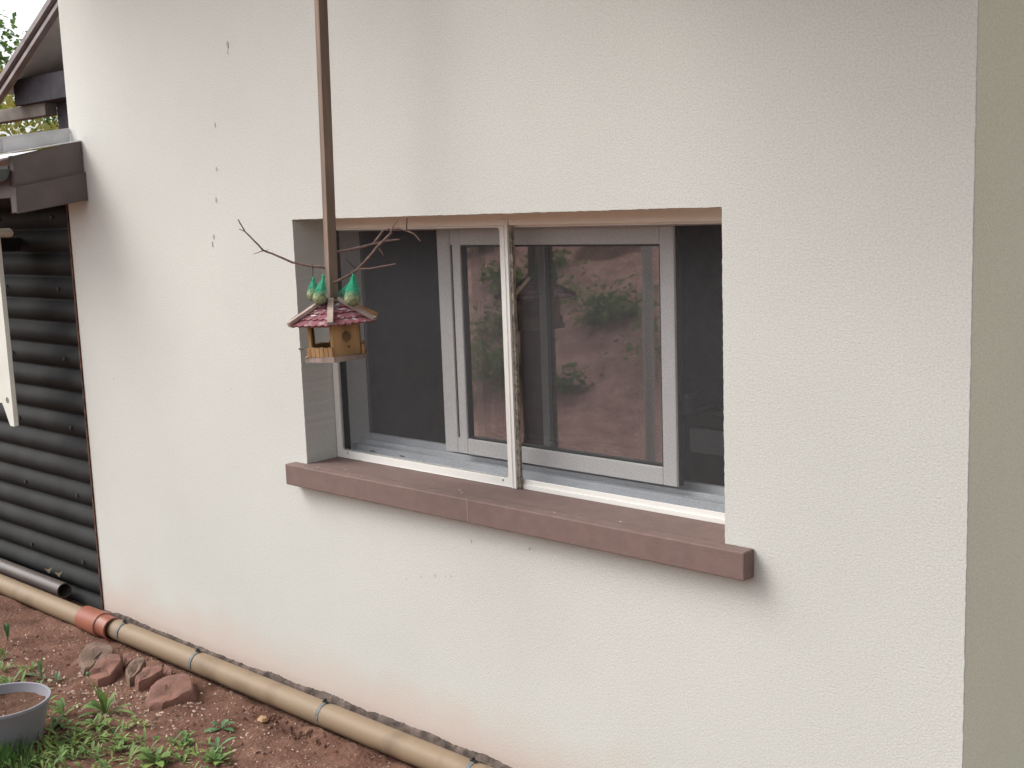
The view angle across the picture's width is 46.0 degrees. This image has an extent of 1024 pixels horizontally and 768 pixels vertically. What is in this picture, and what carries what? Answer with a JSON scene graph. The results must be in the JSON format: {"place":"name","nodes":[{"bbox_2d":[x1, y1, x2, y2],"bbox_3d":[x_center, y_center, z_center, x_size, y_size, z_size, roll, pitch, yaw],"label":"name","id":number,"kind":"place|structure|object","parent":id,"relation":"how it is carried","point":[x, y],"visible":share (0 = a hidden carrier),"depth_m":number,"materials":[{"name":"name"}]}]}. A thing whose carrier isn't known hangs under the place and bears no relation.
{"place":"outdoors","nodes":[
{"label":"outdoors","id":0,"kind":"place"},
{"bbox_2d":[0,0,58,151],"label":"sky","id":1,"kind":"structure","parent":0,"point":[26,11],"materials":[{"name":"white"}]},
{"bbox_2d":[0,0,69,142],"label":"gable roof","id":2,"kind":"structure","parent":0,"point":[32,79],"depth_m":9.47,"materials":[{"name":"brown wood"}]},
{"bbox_2d":[0,589,416,767],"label":"ground","id":3,"kind":"structure","parent":0,"point":[25,619],"depth_m":4.29,"materials":[{"name":"red soil"}]},
{"bbox_2d":[0,648,8,657],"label":"weed","id":4,"kind":"object","parent":3,"relation":"on","point":[1,651],"visible":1,"depth_m":4.93,"materials":[{"name":"green plant"}]},
{"bbox_2d":[0,622,9,639],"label":"weed","id":5,"kind":"object","parent":3,"relation":"on","point":[6,626],"visible":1,"depth_m":5.16,"materials":[{"name":"green plant"}]},
{"bbox_2d":[0,731,45,767],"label":"grass","id":6,"kind":"structure","parent":3,"relation":"on","point":[6,755],"depth_m":3.97,"materials":[{"name":"green plant"}]},
{"bbox_2d":[0,682,51,753],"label":"plant pot","id":7,"kind":"object","parent":3,"relation":"on","point":[23,708],"visible":0.98,"depth_m":4.11,"materials":[{"name":"grey plastic"}]},
{"bbox_2d":[0,10,58,152],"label":"tree","id":8,"kind":"object","parent":3,"relation":"on","point":[4,44],"visible":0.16,"depth_m":20.89,"materials":[{"name":"green plant"}]},
{"bbox_2d":[0,68,59,153],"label":"tree","id":9,"kind":"object","parent":3,"relation":"on","point":[45,126],"visible":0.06,"depth_m":18.19,"materials":[{"name":"green plant"}]},
{"bbox_2d":[0,558,71,597],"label":"downpipe","id":10,"kind":"object","parent":3,"relation":"on","point":[43,582],"visible":0.99,"depth_m":5.77,"materials":[{"name":"grey metal"}]},
{"bbox_2d":[27,657,46,678],"bbox_3d":[-1.854,1.108,4.702,0.098,0.100,0.045,0,9,15],"label":"weed","id":11,"kind":"object","parent":3,"relation":"on","point":[39,664],"visible":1,"depth_m":4.70,"materials":[{"name":"green plant"}]},
{"bbox_2d":[0,128,103,609],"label":"shed","id":12,"kind":"structure","parent":3,"relation":"on","point":[47,512],"depth_m":5.59,"materials":[{"name":"metal"}]},
{"bbox_2d":[0,228,20,426],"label":"hanging board","id":13,"kind":"object","parent":12,"relation":"hanging from","point":[7,394],"visible":1,"depth_m":5.41,"materials":[{"name":"white paint"}]},
{"bbox_2d":[49,669,61,681],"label":"weed","id":14,"kind":"object","parent":3,"relation":"on","point":[57,674],"visible":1,"depth_m":4.66,"materials":[{"name":"green plant"}]},
{"bbox_2d":[48,697,80,715],"bbox_3d":[-1.624,1.174,4.337,0.117,0.048,0.107,6,11,42],"label":"weed","id":15,"kind":"object","parent":3,"relation":"on","point":[60,703],"visible":0.99,"depth_m":4.35,"materials":[{"name":"green plant"}]},
{"bbox_2d":[73,659,81,670],"bbox_3d":[-1.731,1.135,4.804,0.079,0.060,0.040,6,11,42],"label":"stone","id":16,"kind":"object","parent":3,"relation":"on","point":[77,664],"visible":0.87,"depth_m":4.78,"materials":[{"name":"red stone"}]},
{"bbox_2d":[74,714,114,740],"bbox_3d":[-1.461,1.190,4.219,0.138,0.056,0.160,-4,9,-15],"label":"weed","id":17,"kind":"object","parent":3,"relation":"on","point":[89,722],"visible":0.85,"depth_m":4.22,"materials":[{"name":"green plant"}]},
{"bbox_2d":[79,642,114,675],"bbox_3d":[-1.669,1.111,4.851,0.238,0.096,0.136,18,22,67],"label":"stone","id":18,"kind":"object","parent":3,"relation":"on","point":[91,655],"visible":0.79,"depth_m":4.83,"materials":[{"name":"brown stone"}]},
{"bbox_2d":[84,654,123,686],"bbox_3d":[-1.587,1.133,4.724,0.117,0.096,0.210,-1,9,10],"label":"stone","id":19,"kind":"object","parent":3,"relation":"on","point":[107,670],"visible":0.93,"depth_m":4.69,"materials":[{"name":"red stone"}]},
{"bbox_2d":[78,672,136,717],"bbox_3d":[-1.458,1.115,4.347,0.220,0.164,0.106,-2,8,-2],"label":"weed","id":20,"kind":"object","parent":3,"relation":"on","point":[105,705],"visible":1,"depth_m":4.36,"materials":[{"name":"green plant"}]},
{"bbox_2d":[0,651,246,767],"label":"ground cover","id":21,"kind":"object","parent":3,"relation":"on","point":[63,747],"visible":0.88,"depth_m":4.06,"materials":[{"name":"green plant"}]},
{"bbox_2d":[121,653,134,668],"bbox_3d":[-1.538,1.123,4.835,0.047,0.077,0.098,-7,10,-30],"label":"stone","id":22,"kind":"object","parent":3,"relation":"on","point":[127,659],"visible":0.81,"depth_m":4.82,"materials":[{"name":"red stone"}]},
{"bbox_2d":[125,656,145,687],"bbox_3d":[-1.468,1.132,4.697,0.064,0.093,0.188,-1,9,6],"label":"stone","id":23,"kind":"object","parent":3,"relation":"on","point":[136,666],"visible":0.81,"depth_m":4.68,"materials":[{"name":"brown stone"}]},
{"bbox_2d":[134,665,164,691],"bbox_3d":[-1.384,1.135,4.609,0.130,0.098,0.078,-9,11,-37],"label":"stone","id":24,"kind":"object","parent":3,"relation":"on","point":[147,677],"visible":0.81,"depth_m":4.59,"materials":[{"name":"red stone"}]},
{"bbox_2d":[136,746,170,767],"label":"weed","id":25,"kind":"object","parent":3,"relation":"on","point":[146,751],"visible":1,"depth_m":3.95,"materials":[{"name":"green plant"}]},
{"bbox_2d":[165,663,173,676],"bbox_3d":[-1.333,1.135,4.679,0.035,0.074,0.135,-5,9,-21],"label":"stone","id":26,"kind":"object","parent":3,"relation":"on","point":[169,671],"visible":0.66,"depth_m":4.66,"materials":[{"name":"red stone"}]},
{"bbox_2d":[144,673,197,710],"bbox_3d":[-1.275,1.157,4.483,0.207,0.092,0.200,-9,11,-37],"label":"stone","id":27,"kind":"object","parent":3,"relation":"on","point":[171,690],"visible":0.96,"depth_m":4.45,"materials":[{"name":"red stone"}]},
{"bbox_2d":[172,730,193,744],"bbox_3d":[-1.113,1.207,4.079,0.077,0.032,0.071,6,11,42],"label":"weed","id":28,"kind":"object","parent":3,"relation":"on","point":[184,733],"visible":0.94,"depth_m":4.09,"materials":[{"name":"green plant"}]},
{"bbox_2d":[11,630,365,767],"bbox_3d":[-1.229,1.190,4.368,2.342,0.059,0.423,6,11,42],"label":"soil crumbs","id":29,"kind":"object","parent":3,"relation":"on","point":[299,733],"visible":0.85,"depth_m":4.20,"materials":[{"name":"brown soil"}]},
{"bbox_2d":[0,625,389,767],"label":"grit","id":30,"kind":"object","parent":3,"relation":"on","point":[114,697],"visible":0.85,"depth_m":4.41,"materials":[{"name":"beige gravel"}]},
{"bbox_2d":[201,746,234,765],"bbox_3d":[-0.957,1.224,3.945,0.098,0.037,0.095,1,9,17],"label":"weed","id":31,"kind":"object","parent":3,"relation":"on","point":[215,755],"visible":0.95,"depth_m":3.95,"materials":[{"name":"green plant"}]},
{"bbox_2d":[203,719,234,732],"bbox_3d":[-1.016,1.186,4.192,0.107,0.032,0.073,-2,8,-3],"label":"weed","id":32,"kind":"object","parent":3,"relation":"on","point":[224,721],"visible":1,"depth_m":4.19,"materials":[{"name":"green plant"}]},
{"bbox_2d":[208,737,235,748],"bbox_3d":[-0.979,1.209,4.034,0.092,0.033,0.084,1,9,20],"label":"weed","id":33,"kind":"object","parent":3,"relation":"on","point":[217,739],"visible":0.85,"depth_m":4.05,"materials":[{"name":"green plant"}]},
{"bbox_2d":[0,574,491,767],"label":"drainpipe","id":34,"kind":"object","parent":3,"relation":"on","point":[386,739],"visible":1,"depth_m":4.43,"materials":[{"name":"beige plastic"}]},
{"bbox_2d":[257,716,268,722],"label":"stone","id":35,"kind":"object","parent":3,"relation":"on","point":[262,719],"visible":1,"depth_m":4.25,"materials":[{"name":"beige stone"}]},
{"bbox_2d":[58,0,1023,767],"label":"house","id":36,"kind":"structure","parent":3,"relation":"on","point":[788,234],"depth_m":3.55,"materials":[{"name":"white paint"}]},
{"bbox_2d":[238,0,420,362],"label":"bird feeder","id":37,"kind":"object","parent":36,"relation":"hanging from","point":[337,316],"visible":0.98,"depth_m":3.66,"materials":[{"name":"brown wood"}]},
{"bbox_2d":[307,266,317,300],"bbox_3d":[-0.612,-0.309,3.687,0.040,0.111,0.040,6,11,42],"label":"fat ball","id":38,"kind":"object","parent":37,"relation":"hanging from","point":[310,292],"visible":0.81,"depth_m":3.68,"materials":[{"name":"teal"}]},
{"bbox_2d":[313,274,326,304],"bbox_3d":[-0.588,-0.287,3.669,0.044,0.094,0.046,6,11,42],"label":"fat ball","id":39,"kind":"object","parent":37,"relation":"on","point":[319,297],"visible":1,"depth_m":3.66,"materials":[{"name":"teal"}]},
{"bbox_2d":[344,274,359,305],"bbox_3d":[-0.488,-0.286,3.663,0.053,0.104,0.052,6,11,42],"label":"fat ball","id":40,"kind":"object","parent":37,"relation":"on","point":[351,297],"visible":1,"depth_m":3.65,"materials":[{"name":"teal"}]},
{"bbox_2d":[472,384,506,439],"bbox_3d":[-0.281,0.413,5.642,0.420,0.780,0.420,6,11,42],"label":"dining chair","id":41,"kind":"object","parent":36,"relation":"on","point":[488,394],"visible":0.13,"depth_m":5.64,"materials":[{"name":"brown wood"}]},
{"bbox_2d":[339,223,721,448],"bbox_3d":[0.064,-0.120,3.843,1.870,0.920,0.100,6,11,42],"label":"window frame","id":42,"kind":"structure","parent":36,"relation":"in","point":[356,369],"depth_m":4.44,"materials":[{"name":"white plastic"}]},
{"bbox_2d":[683,393,697,415],"bbox_3d":[0.701,0.079,4.748,0.060,0.082,0.060,6,11,42],"label":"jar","id":43,"kind":"object","parent":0,"point":[690,408],"visible":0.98,"depth_m":4.72,"materials":[{"name":"grey glass"}]},
{"bbox_2d":[683,402,724,485],"bbox_3d":[1.260,0.517,4.590,1.200,0.775,0.470,6,11,42],"label":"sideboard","id":44,"kind":"object","parent":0,"point":[704,462],"visible":0.2,"depth_m":4.72,"materials":[{"name":"grey wood"}]},
{"bbox_2d":[700,407,723,416],"bbox_3d":[1.243,0.133,4.522,1.050,0.007,0.350,6,11,42],"label":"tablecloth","id":45,"kind":"object","parent":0,"point":[714,411],"visible":0.02,"depth_m":4.77,"materials":[{"name":"fabric"}]}
]}

